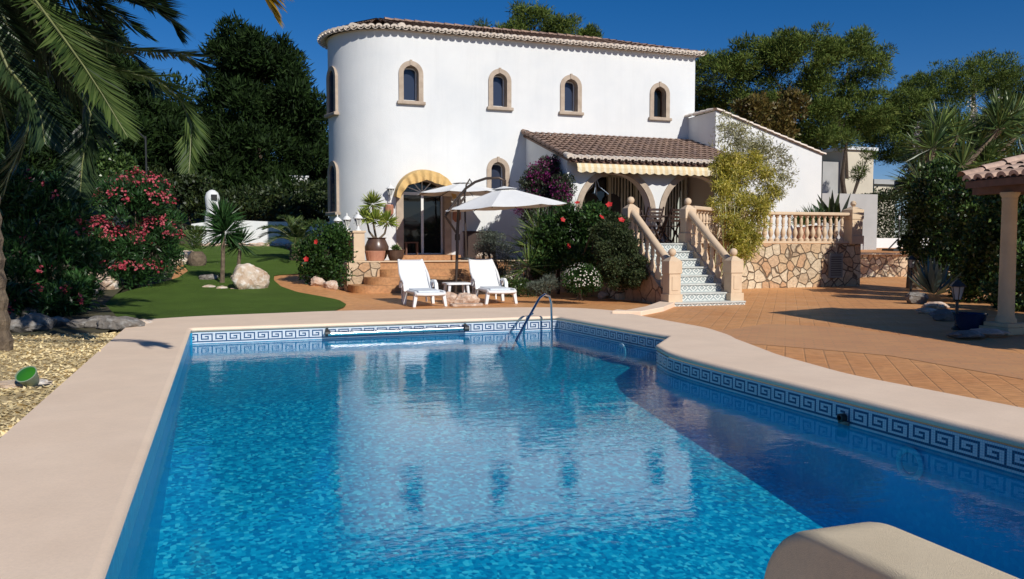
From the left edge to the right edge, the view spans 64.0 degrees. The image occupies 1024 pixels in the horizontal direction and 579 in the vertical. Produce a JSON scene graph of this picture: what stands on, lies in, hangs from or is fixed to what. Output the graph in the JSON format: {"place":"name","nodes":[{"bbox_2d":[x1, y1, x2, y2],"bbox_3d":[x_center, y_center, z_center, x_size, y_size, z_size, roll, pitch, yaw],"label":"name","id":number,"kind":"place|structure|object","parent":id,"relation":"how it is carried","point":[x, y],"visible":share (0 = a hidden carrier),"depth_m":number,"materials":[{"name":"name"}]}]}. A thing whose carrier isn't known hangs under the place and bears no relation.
{"place":"outdoors","nodes":[
{"label":"outdoors","id":0,"kind":"place"},
{"bbox_2d":[0,330,124,437],"bbox_3d":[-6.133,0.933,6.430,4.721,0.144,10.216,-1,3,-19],"label":"gravel","id":1,"kind":"structure","parent":0,"point":[13,405],"depth_m":8.96,"materials":[{"name":"gravel"}]},
{"bbox_2d":[0,378,52,388],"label":"rock","id":2,"kind":"object","parent":1,"relation":"on","point":[6,384],"visible":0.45,"depth_m":7.39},
{"bbox_2d":[15,366,51,387],"bbox_3d":[-4.333,0.790,7.406,0.263,0.203,0.251,-1,3,-19],"label":"garden spotlight","id":3,"kind":"object","parent":1,"relation":"on","point":[27,375],"visible":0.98,"depth_m":7.34,"materials":[{"name":"green plastic"}]},
{"bbox_2d":[0,0,219,351],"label":"date palm","id":4,"kind":"object","parent":1,"relation":"on","point":[50,33],"visible":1,"depth_m":10.38,"materials":[{"name":"green plant"}]},
{"bbox_2d":[265,0,290,28],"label":"date palm","id":5,"kind":"object","parent":1,"relation":"on","point":[273,8],"visible":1,"depth_m":6.09,"materials":[{"name":"green plant"}]},
{"bbox_2d":[6,273,138,335],"bbox_3d":[-11.188,0.130,15.749,7.400,0.554,10.900,-1,3,-19],"label":"soil bed","id":6,"kind":"object","parent":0,"point":[106,297],"visible":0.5,"depth_m":14.20,"materials":[{"name":"soil"}]},
{"bbox_2d":[10,318,43,332],"bbox_3d":[-7.272,0.563,11.998,0.744,0.274,0.467,-1,3,-19],"label":"rock","id":7,"kind":"object","parent":6,"relation":"on","point":[23,325],"visible":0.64,"depth_m":11.88,"materials":[{"name":"stone"}]},
{"bbox_2d":[9,306,46,318],"bbox_3d":[-8.207,0.438,13.832,0.617,0.306,0.427,-1,3,-19],"label":"rock","id":8,"kind":"object","parent":6,"relation":"on","point":[22,313],"visible":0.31,"depth_m":13.69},
{"bbox_2d":[18,313,56,329],"bbox_3d":[-7.189,0.513,12.386,0.562,0.334,0.339,-2,4,-35],"label":"rock","id":9,"kind":"object","parent":6,"relation":"on","point":[47,322],"visible":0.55,"depth_m":12.31,"materials":[{"name":"stone"}]},
{"bbox_2d":[0,153,119,316],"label":"oleander","id":10,"kind":"object","parent":6,"relation":"on","point":[59,240],"visible":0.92,"depth_m":14.33,"materials":[{"name":"green plant"}]},
{"bbox_2d":[52,316,69,326],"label":"rock","id":11,"kind":"object","parent":6,"relation":"on","point":[62,321],"visible":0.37,"depth_m":12.76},
{"bbox_2d":[66,319,86,328],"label":"rock","id":12,"kind":"object","parent":6,"relation":"on","point":[77,323],"visible":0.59,"depth_m":12.45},
{"bbox_2d":[84,315,110,327],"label":"rock","id":13,"kind":"object","parent":6,"relation":"on","point":[91,322],"visible":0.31,"depth_m":12.49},
{"bbox_2d":[88,274,112,289],"bbox_3d":[-9.182,-0.139,18.171,0.613,0.648,0.482,-1,3,-19],"label":"rock","id":14,"kind":"object","parent":6,"relation":"on","point":[105,283],"visible":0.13,"depth_m":18.09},
{"bbox_2d":[73,166,187,289],"bbox_3d":[-9.001,-1.431,19.253,2.616,2.992,2.772,-1,3,-19],"label":"oleander","id":15,"kind":"object","parent":6,"relation":"on","point":[138,246],"visible":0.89,"depth_m":18.90,"materials":[{"name":"green plant"}]},
{"bbox_2d":[5,189,329,335],"bbox_3d":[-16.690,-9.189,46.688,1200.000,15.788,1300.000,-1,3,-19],"label":"ground","id":16,"kind":"structure","parent":0,"point":[187,223],"depth_m":34.38,"materials":[{"name":"soil"}]},
{"bbox_2d":[14,139,146,258],"bbox_3d":[-11.870,-2.426,22.649,3.498,3.735,2.749,-3,4,-41],"label":"fresh green shrub","id":17,"kind":"object","parent":16,"relation":"on","point":[111,165],"visible":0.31,"depth_m":23.01,"materials":[{"name":"green plant"}]},
{"bbox_2d":[0,1,210,211],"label":"pine tree","id":18,"kind":"object","parent":16,"relation":"on","point":[160,120],"visible":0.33,"depth_m":33.33,"materials":[{"name":"green plant"}]},
{"bbox_2d":[96,316,144,331],"bbox_3d":[-5.954,0.532,12.473,0.684,0.263,0.507,-1,3,-19],"label":"rock","id":19,"kind":"object","parent":16,"relation":"on","point":[116,324],"visible":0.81,"depth_m":12.30,"materials":[{"name":"stone"}]},
{"bbox_2d":[138,131,146,173],"bbox_3d":[-14.129,-3.825,30.899,0.734,4.355,0.068,-1,3,-19],"label":"street lamp","id":20,"kind":"object","parent":16,"relation":"on","point":[145,137],"visible":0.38,"depth_m":30.91,"materials":[{"name":"metal"}]},
{"bbox_2d":[155,68,240,170],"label":"tree","id":21,"kind":"object","parent":16,"relation":"on","point":[178,80],"visible":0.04,"depth_m":56.14,"materials":[{"name":"green plant"}]},
{"bbox_2d":[106,160,329,231],"bbox_3d":[-12.097,-3.816,35.279,10.216,3.748,5.157,-1,3,-19],"label":"hedge","id":22,"kind":"object","parent":16,"relation":"on","point":[250,203],"visible":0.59,"depth_m":34.52,"materials":[{"name":"green plant"}]},
{"bbox_2d":[175,10,328,220],"bbox_3d":[-12.006,-7.766,39.331,9.276,10.390,9.215,-1,3,-19],"label":"pine tree","id":23,"kind":"object","parent":16,"relation":"on","point":[284,120],"visible":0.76,"depth_m":37.78,"materials":[{"name":"green plant"}]},
{"bbox_2d":[470,0,583,34],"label":"pine tree","id":24,"kind":"object","parent":16,"relation":"on","point":[523,13],"visible":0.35,"depth_m":43.34,"materials":[{"name":"green plant"}]},
{"bbox_2d":[575,21,603,37],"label":"pine tree","id":25,"kind":"object","parent":16,"relation":"on","point":[590,30],"visible":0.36,"depth_m":46.98,"materials":[{"name":"green plant"}]},
{"bbox_2d":[818,147,877,193],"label":"neighbour house","id":26,"kind":"structure","parent":16,"relation":"on","point":[832,162],"depth_m":42.10,"materials":[{"name":"paint"}]},
{"bbox_2d":[873,179,895,237],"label":"pavilion","id":27,"kind":"structure","parent":16,"relation":"on","point":[883,183],"depth_m":75.24,"materials":[{"name":"paint"}]},
{"bbox_2d":[873,162,917,202],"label":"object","id":28,"kind":"object","parent":16,"relation":"on","point":[893,190],"visible":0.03,"depth_m":53.19,"materials":[{"name":"green plant"}]},
{"bbox_2d":[865,69,941,230],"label":"pine tree","id":29,"kind":"object","parent":16,"relation":"on","point":[913,78],"visible":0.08,"depth_m":55.26,"materials":[{"name":"green plant"}]},
{"bbox_2d":[855,47,1023,165],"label":"pine tree","id":30,"kind":"object","parent":16,"relation":"on","point":[985,80],"visible":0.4,"depth_m":50.87,"materials":[{"name":"green plant"}]},
{"bbox_2d":[70,244,345,320],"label":"lawn","id":31,"kind":"structure","parent":0,"point":[187,295],"depth_m":17.80,"materials":[{"name":"plant"}]},
{"bbox_2d":[179,225,225,265],"bbox_3d":[-9.157,-1.286,23.814,2.072,1.202,1.265,-1,3,-19],"label":"palm","id":32,"kind":"object","parent":31,"relation":"on","point":[195,238],"visible":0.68,"depth_m":23.66,"materials":[{"name":"green plant"}]},
{"bbox_2d":[198,274,218,279],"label":"rock","id":33,"kind":"object","parent":31,"relation":"on","point":[208,277],"visible":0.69,"depth_m":20.59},
{"bbox_2d":[198,196,258,282],"bbox_3d":[-6.898,-1.238,20.204,1.671,2.162,1.348,-3,4,-39],"label":"yucca","id":34,"kind":"object","parent":31,"relation":"on","point":[223,219],"visible":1,"depth_m":20.03,"materials":[{"name":"green plant"}]},
{"bbox_2d":[230,263,269,288],"bbox_3d":[-6.138,-0.207,19.225,0.891,0.832,0.633,-1,3,-19],"label":"rock","id":35,"kind":"object","parent":31,"relation":"on","point":[247,276],"visible":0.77,"depth_m":19.01,"materials":[{"name":"stone"}]},
{"bbox_2d":[191,220,329,247],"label":"garden wall","id":36,"kind":"structure","parent":31,"relation":"on","point":[255,225],"depth_m":31.50,"materials":[{"name":"paint"}]},
{"bbox_2d":[256,214,324,260],"bbox_3d":[-6.602,-1.677,26.128,3.003,1.504,3.219,-1,3,-19],"label":"garden palm","id":37,"kind":"object","parent":31,"relation":"on","point":[298,230],"visible":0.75,"depth_m":25.86,"materials":[{"name":"green plant"}]},
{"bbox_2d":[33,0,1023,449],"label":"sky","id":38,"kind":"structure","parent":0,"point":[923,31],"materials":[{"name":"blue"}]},
{"bbox_2d":[105,320,1023,578],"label":"pool water","id":39,"kind":"structure","parent":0,"point":[592,471],"depth_m":7.11,"materials":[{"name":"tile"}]},
{"bbox_2d":[511,293,552,348],"bbox_3d":[0.230,0.623,13.390,0.311,1.086,1.505,2,4,27],"label":"pool handrail","id":40,"kind":"object","parent":39,"relation":"attached to","point":[532,313],"visible":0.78,"depth_m":13.52,"materials":[{"name":"silver metal"}]},
{"bbox_2d":[192,320,1023,475],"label":"greek key band","id":41,"kind":"object","parent":39,"relation":"attached to","point":[517,326],"visible":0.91,"depth_m":8.03,"materials":[{"name":"tile"}]},
{"bbox_2d":[325,323,469,335],"bbox_3d":[-1.837,0.653,13.289,2.350,0.119,0.160,-1,3,-19],"label":"pool pole","id":42,"kind":"object","parent":41,"relation":"attached to","point":[465,327],"visible":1,"depth_m":13.23,"materials":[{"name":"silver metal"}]},
{"bbox_2d":[837,413,849,425],"bbox_3d":[2.745,1.080,6.826,0.055,0.094,0.120,-1,3,-19],"label":"skimmer jet","id":43,"kind":"object","parent":41,"relation":"attached to","point":[841,418],"visible":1,"depth_m":6.81,"materials":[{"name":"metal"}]},
{"bbox_2d":[896,446,923,480],"bbox_3d":[2.998,1.314,6.184,0.020,0.260,0.260,-1,3,-19],"label":"underwater light","id":44,"kind":"object","parent":39,"relation":"attached to","point":[909,463],"visible":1,"depth_m":6.18,"materials":[{"name":"blue plastic"}]},
{"bbox_2d":[172,265,1023,407],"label":"patio","id":45,"kind":"structure","parent":0,"point":[878,304],"depth_m":14.77,"materials":[{"name":"ceramic"}]},
{"bbox_2d":[205,190,219,220],"bbox_3d":[-11.730,-2.848,32.124,0.640,2.116,0.640,-1,3,-19],"label":"white chimney","id":46,"kind":"object","parent":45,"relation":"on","point":[212,194],"visible":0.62,"depth_m":31.86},
{"bbox_2d":[311,276,324,285],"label":"rock","id":47,"kind":"object","parent":45,"relation":"on","point":[317,281],"visible":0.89,"depth_m":19.98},
{"bbox_2d":[290,217,357,288],"bbox_3d":[-4.693,-0.878,20.515,1.679,1.869,1.648,-1,3,-19],"label":"hibiscus","id":48,"kind":"object","parent":45,"relation":"on","point":[329,265],"visible":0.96,"depth_m":20.27,"materials":[{"name":"green plant"}]},
{"bbox_2d":[323,280,337,290],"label":"rock","id":49,"kind":"object","parent":45,"relation":"on","point":[332,284],"visible":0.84,"depth_m":19.70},
{"bbox_2d":[397,259,446,306],"bbox_3d":[-1.947,-0.158,17.416,0.758,0.953,1.746,-1,3,-21],"label":"sun lounger","id":50,"kind":"object","parent":45,"relation":"on","point":[415,281],"visible":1,"depth_m":17.76,"materials":[{"name":"white plastic"}]},
{"bbox_2d":[339,240,542,292],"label":"entrance steps","id":51,"kind":"structure","parent":45,"relation":"on","point":[377,277],"depth_m":22.30,"materials":[{"name":"ceramic"}]},
{"bbox_2d":[351,231,365,260],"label":"gate pillar","id":52,"kind":"structure","parent":51,"relation":"on","point":[358,241],"depth_m":22.20,"materials":[{"name":"beige stone"}]},
{"bbox_2d":[353,212,362,230],"bbox_3d":[-4.186,-1.864,22.296,0.270,0.530,0.270,-1,3,-19],"label":"lantern","id":53,"kind":"object","parent":52,"relation":"on","point":[357,217],"visible":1,"depth_m":22.24,"materials":[{"name":"white paint"}]},
{"bbox_2d":[365,251,385,260],"bbox_3d":[-3.795,-0.938,22.742,0.580,0.270,0.580,-1,3,-19],"label":"bowl pot","id":54,"kind":"object","parent":51,"relation":"on","point":[375,255],"visible":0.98,"depth_m":22.52,"materials":[{"name":"ceramic"}]},
{"bbox_2d":[365,238,388,259],"bbox_3d":[-3.832,-1.131,23.228,0.680,0.680,0.680,-1,3,-19],"label":"plant pot","id":55,"kind":"object","parent":51,"relation":"on","point":[376,244],"visible":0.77,"depth_m":22.97,"materials":[{"name":"ceramic"}]},
{"bbox_2d":[354,189,399,237],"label":"yucca","id":56,"kind":"object","parent":55,"relation":"on","point":[374,215],"visible":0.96,"depth_m":23.07,"materials":[{"name":"green plant"}]},
{"bbox_2d":[387,250,403,260],"bbox_3d":[-3.272,-0.966,23.064,0.520,0.300,0.520,-1,3,-19],"label":"pot","id":57,"kind":"object","parent":51,"relation":"on","point":[394,255],"visible":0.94,"depth_m":22.88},
{"bbox_2d":[417,182,494,259],"bbox_3d":[-1.480,-2.034,24.329,2.551,2.321,2.551,-1,3,-11],"label":"parasol","id":58,"kind":"object","parent":51,"relation":"on","point":[456,188],"visible":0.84,"depth_m":24.26,"materials":[{"name":"white fabric"}]},
{"bbox_2d":[462,231,495,258],"bbox_3d":[-1.016,-1.398,25.747,0.960,0.870,0.570,-1,3,-19],"label":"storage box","id":59,"kind":"object","parent":51,"relation":"on","point":[471,239],"visible":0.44,"depth_m":25.43,"materials":[{"name":"brown wood"}]},
{"bbox_2d":[441,291,456,303],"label":"rock","id":60,"kind":"object","parent":45,"relation":"on","point":[450,297],"visible":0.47,"depth_m":17.54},
{"bbox_2d":[442,282,470,301],"bbox_3d":[-1.220,0.067,18.006,0.560,0.444,0.480,-1,3,-19],"label":"side table","id":61,"kind":"object","parent":45,"relation":"on","point":[463,284],"visible":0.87,"depth_m":17.88,"materials":[{"name":"white plastic"}]},
{"bbox_2d":[449,303,482,306],"bbox_3d":[-0.944,0.314,17.032,0.695,0.046,0.300,-1,3,-19],"label":"base slab","id":62,"kind":"object","parent":45,"relation":"on","point":[464,304],"depth_m":16.93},
{"bbox_2d":[453,292,481,302],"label":"rock","id":63,"kind":"object","parent":45,"relation":"on","point":[464,297],"visible":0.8,"depth_m":17.49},
{"bbox_2d":[468,258,517,304],"bbox_3d":[-0.464,-0.203,18.206,0.758,0.953,1.746,-1,3,-18],"label":"sun lounger","id":64,"kind":"object","parent":45,"relation":"on","point":[484,273],"visible":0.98,"depth_m":18.56,"materials":[{"name":"white plastic"}]},
{"bbox_2d":[473,228,517,278],"bbox_3d":[-0.381,-0.848,21.228,1.472,1.576,1.034,2,4,26],"label":"germander","id":65,"kind":"object","parent":45,"relation":"on","point":[489,243],"visible":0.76,"depth_m":21.22,"materials":[{"name":"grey plant"}]},
{"bbox_2d":[444,177,566,293],"bbox_3d":[-0.157,-1.151,18.739,2.625,2.838,2.624,2,4,34],"label":"cantilever parasol","id":66,"kind":"object","parent":45,"relation":"on","point":[504,197],"visible":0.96,"depth_m":18.34,"materials":[{"name":"white fabric"}]},
{"bbox_2d":[0,307,1023,578],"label":"pool coping","id":67,"kind":"object","parent":45,"relation":"on","point":[74,447],"visible":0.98,"depth_m":6.28,"materials":[{"name":"stone"}]},
{"bbox_2d":[500,275,535,296],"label":"ground shrub","id":68,"kind":"object","parent":45,"relation":"on","point":[517,285],"visible":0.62,"depth_m":19.88,"materials":[{"name":"green plant"}]},
{"bbox_2d":[504,259,532,283],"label":"variegated shrub","id":69,"kind":"object","parent":45,"relation":"on","point":[523,275],"visible":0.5,"depth_m":20.78,"materials":[{"name":"green plant"}]},
{"bbox_2d":[500,194,584,294],"bbox_3d":[0.937,-1.156,20.834,2.397,2.601,2.550,1,3,20],"label":"spiky clump","id":70,"kind":"object","parent":45,"relation":"on","point":[532,226],"visible":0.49,"depth_m":20.81,"materials":[{"name":"green plant"}]},
{"bbox_2d":[525,273,560,297],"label":"lavender","id":71,"kind":"object","parent":45,"relation":"on","point":[540,286],"visible":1,"depth_m":17.57,"materials":[{"name":"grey plant"}]},
{"bbox_2d":[513,154,577,279],"bbox_3d":[1.101,-2.013,23.856,2.151,3.946,1.700,2,4,33],"label":"bougainvillea","id":72,"kind":"object","parent":45,"relation":"on","point":[550,181],"visible":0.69,"depth_m":23.66,"materials":[{"name":"purple plant"}]},
{"bbox_2d":[317,17,826,278],"bbox_3d":[2.252,-4.793,27.701,16.909,9.150,8.854,-1,3,-19],"label":"villa","id":73,"kind":"object","parent":45,"relation":"on","point":[415,108],"visible":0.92,"depth_m":25.87,"materials":[{"name":"paint"}]},
{"bbox_2d":[386,182,394,202],"bbox_3d":[-3.695,-2.954,24.927,0.270,0.610,0.292,-1,3,-19],"label":"wall lantern","id":74,"kind":"object","parent":73,"relation":"attached to","point":[390,188],"depth_m":24.88,"materials":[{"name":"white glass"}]},
{"bbox_2d":[403,182,442,253],"bbox_3d":[-2.815,-2.256,25.687,1.300,2.310,0.090,-1,3,-19],"label":"door","id":75,"kind":"structure","parent":73,"relation":"in","point":[422,214],"depth_m":25.70,"materials":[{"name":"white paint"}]},
{"bbox_2d":[585,193,620,214],"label":"arched doorway","id":76,"kind":"structure","parent":73,"relation":"in","point":[616,201],"depth_m":27.34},
{"bbox_2d":[521,199,639,293],"bbox_3d":[2.064,-1.053,19.838,2.770,2.382,4.236,-1,3,-19],"label":"hibiscus","id":77,"kind":"object","parent":45,"relation":"on","point":[569,251],"visible":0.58,"depth_m":20.15,"materials":[{"name":"green plant"}]},
{"bbox_2d":[560,262,603,299],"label":"round shrub","id":78,"kind":"object","parent":45,"relation":"on","point":[578,279],"visible":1,"depth_m":17.22,"materials":[{"name":"green plant"}]},
{"bbox_2d":[587,212,650,290],"bbox_3d":[2.344,-0.828,18.131,1.318,1.833,1.370,0,3,-4],"label":"dark shrub","id":79,"kind":"object","parent":45,"relation":"on","point":[621,248],"visible":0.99,"depth_m":17.94,"materials":[{"name":"green plant"}]},
{"bbox_2d":[612,301,674,315],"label":"kerb","id":80,"kind":"structure","parent":45,"relation":"on","point":[660,306],"depth_m":15.29,"materials":[{"name":"stone"}]},
{"bbox_2d":[544,201,863,299],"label":"terrace","id":81,"kind":"structure","parent":45,"relation":"on","point":[789,262],"depth_m":23.40,"materials":[{"name":"stone"}]},
{"bbox_2d":[643,206,664,242],"bbox_3d":[3.570,-1.645,21.016,0.470,0.941,0.521,-1,3,-19],"label":"folding chair","id":82,"kind":"object","parent":81,"relation":"on","point":[655,220],"visible":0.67,"depth_m":20.82,"materials":[{"name":"brown wood"}]},
{"bbox_2d":[638,215,676,242],"bbox_3d":[3.424,-1.583,21.733,1.700,0.747,0.830,-1,3,-19],"label":"patio table","id":83,"kind":"object","parent":81,"relation":"on","point":[663,235],"visible":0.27,"depth_m":21.72,"materials":[{"name":"brown wood"}]},
{"bbox_2d":[659,207,679,242],"bbox_3d":[4.154,-1.662,21.329,0.470,0.941,0.521,-2,4,-31],"label":"folding chair","id":84,"kind":"object","parent":81,"relation":"on","point":[671,220],"visible":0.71,"depth_m":21.17,"materials":[{"name":"brown wood"}]},
{"bbox_2d":[703,110,798,275],"bbox_3d":[5.997,-2.268,21.175,1.823,4.756,3.620,3,4,41],"label":"bamboo","id":85,"kind":"object","parent":45,"relation":"on","point":[743,237],"visible":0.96,"depth_m":20.75,"materials":[{"name":"green plant"}]},
{"bbox_2d":[729,85,812,141],"bbox_3d":[11.426,-5.206,36.747,3.896,8.113,2.366,-1,3,-19],"label":"pine tree","id":86,"kind":"object","parent":45,"relation":"on","point":[786,107],"visible":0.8,"depth_m":36.11,"materials":[{"name":"green plant"}]},
{"bbox_2d":[695,21,902,152],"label":"pine tree","id":87,"kind":"object","parent":45,"relation":"on","point":[781,50],"visible":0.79,"depth_m":42.66,"materials":[{"name":"green plant"}]},
{"bbox_2d":[812,190,850,238],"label":"agave","id":88,"kind":"object","parent":45,"relation":"on","point":[834,207],"visible":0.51,"depth_m":26.94,"materials":[{"name":"green plant"}]},
{"bbox_2d":[823,130,878,193],"bbox_3d":[16.340,-4.514,39.560,2.890,6.357,2.056,-1,3,-19],"label":"pine tree","id":89,"kind":"object","parent":45,"relation":"on","point":[845,142],"visible":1,"depth_m":39.36,"materials":[{"name":"green plant"}]},
{"bbox_2d":[719,324,1023,378],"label":"paving inlay","id":90,"kind":"object","parent":45,"relation":"on","point":[985,360],"visible":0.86,"depth_m":10.40,"materials":[{"name":"orange brick"}]},
{"bbox_2d":[764,522,1018,578],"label":"parapet wall","id":91,"kind":"structure","parent":45,"relation":"on","point":[869,550],"depth_m":2.09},
{"bbox_2d":[860,255,948,276],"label":"stone wall","id":92,"kind":"structure","parent":45,"relation":"on","point":[883,265],"depth_m":28.37,"materials":[{"name":"stone"}]},
{"bbox_2d":[906,255,916,291],"bbox_3d":[9.721,-0.340,19.963,0.240,1.030,0.208,-1,3,-19],"label":"garden lamp","id":93,"kind":"object","parent":45,"relation":"on","point":[911,259],"visible":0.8,"depth_m":19.91,"materials":[{"name":"metal"}]},
{"bbox_2d":[905,292,928,303],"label":"rock","id":94,"kind":"object","parent":45,"relation":"on","point":[916,298],"visible":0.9,"depth_m":17.51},
{"bbox_2d":[915,307,936,313],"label":"rock","id":95,"kind":"object","parent":45,"relation":"on","point":[926,310],"visible":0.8,"depth_m":15.14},
{"bbox_2d":[921,301,949,309],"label":"rock","id":96,"kind":"object","parent":45,"relation":"on","point":[937,305],"visible":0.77,"depth_m":16.04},
{"bbox_2d":[907,257,964,294],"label":"agave","id":97,"kind":"object","parent":45,"relation":"on","point":[931,277],"visible":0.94,"depth_m":18.22,"materials":[{"name":"green plant"}]},
{"bbox_2d":[928,308,954,320],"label":"rock","id":98,"kind":"object","parent":45,"relation":"on","point":[945,314],"visible":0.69,"depth_m":13.71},
{"bbox_2d":[885,86,1023,288],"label":"yucca tree","id":99,"kind":"object","parent":45,"relation":"on","point":[1003,119],"visible":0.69,"depth_m":23.27,"materials":[{"name":"green plant"}]},
{"bbox_2d":[949,278,966,329],"bbox_3d":[6.676,0.218,12.296,0.240,0.780,0.208,-1,3,-19],"label":"garden lamp","id":100,"kind":"object","parent":45,"relation":"on","point":[957,286],"visible":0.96,"depth_m":12.25,"materials":[{"name":"metal"}]},
{"bbox_2d":[895,155,1023,311],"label":"creeper hedge","id":101,"kind":"object","parent":45,"relation":"on","point":[957,221],"visible":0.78,"depth_m":19.12,"materials":[{"name":"green plant"}]},
{"bbox_2d":[946,330,985,338],"bbox_3d":[6.231,0.628,11.234,0.554,0.140,0.433,-1,3,-19],"label":"rock","id":102,"kind":"object","parent":45,"relation":"on","point":[967,334],"visible":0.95,"depth_m":11.12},
{"bbox_2d":[952,312,987,329],"bbox_3d":[6.826,0.482,12.226,0.480,0.260,0.480,-1,3,-19],"label":"blue pot","id":103,"kind":"object","parent":45,"relation":"on","point":[967,320],"visible":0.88,"depth_m":12.07,"materials":[{"name":"ceramic"}]},
{"bbox_2d":[957,152,1023,334],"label":"pergola","id":104,"kind":"object","parent":45,"relation":"on","point":[1004,178],"visible":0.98,"depth_m":11.75,"materials":[{"name":"tile"}]},
{"bbox_2d":[970,328,1010,336],"bbox_3d":[6.649,0.611,11.518,0.625,0.135,0.536,-1,3,-19],"label":"rock","id":105,"kind":"object","parent":45,"relation":"on","point":[988,332],"visible":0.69,"depth_m":11.35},
{"bbox_2d":[622,197,745,306],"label":"staircase","id":106,"kind":"structure","parent":0,"point":[683,271],"depth_m":17.88,"materials":[{"name":"stone"}]},
{"bbox_2d":[787,203,832,240],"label":"grass plant","id":107,"kind":"object","parent":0,"point":[810,219],"depth_m":25.35,"materials":[{"name":"green plant"}]},
{"bbox_2d":[861,248,905,252],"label":"driveway","id":108,"kind":"structure","parent":0,"point":[878,250],"depth_m":31.47,"materials":[{"name":"ceramic"}]},
{"bbox_2d":[821,193,877,249],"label":"boundary wall","id":109,"kind":"structure","parent":108,"relation":"on","point":[867,203],"depth_m":33.69,"materials":[{"name":"paint"}]},
{"bbox_2d":[860,191,930,237],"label":"hedge","id":110,"kind":"object","parent":108,"relation":"on","point":[891,217],"visible":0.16,"depth_m":37.94,"materials":[{"name":"green plant"}]},
{"bbox_2d":[876,238,928,247],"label":"kerb wall","id":111,"kind":"structure","parent":108,"relation":"on","point":[885,242],"depth_m":37.13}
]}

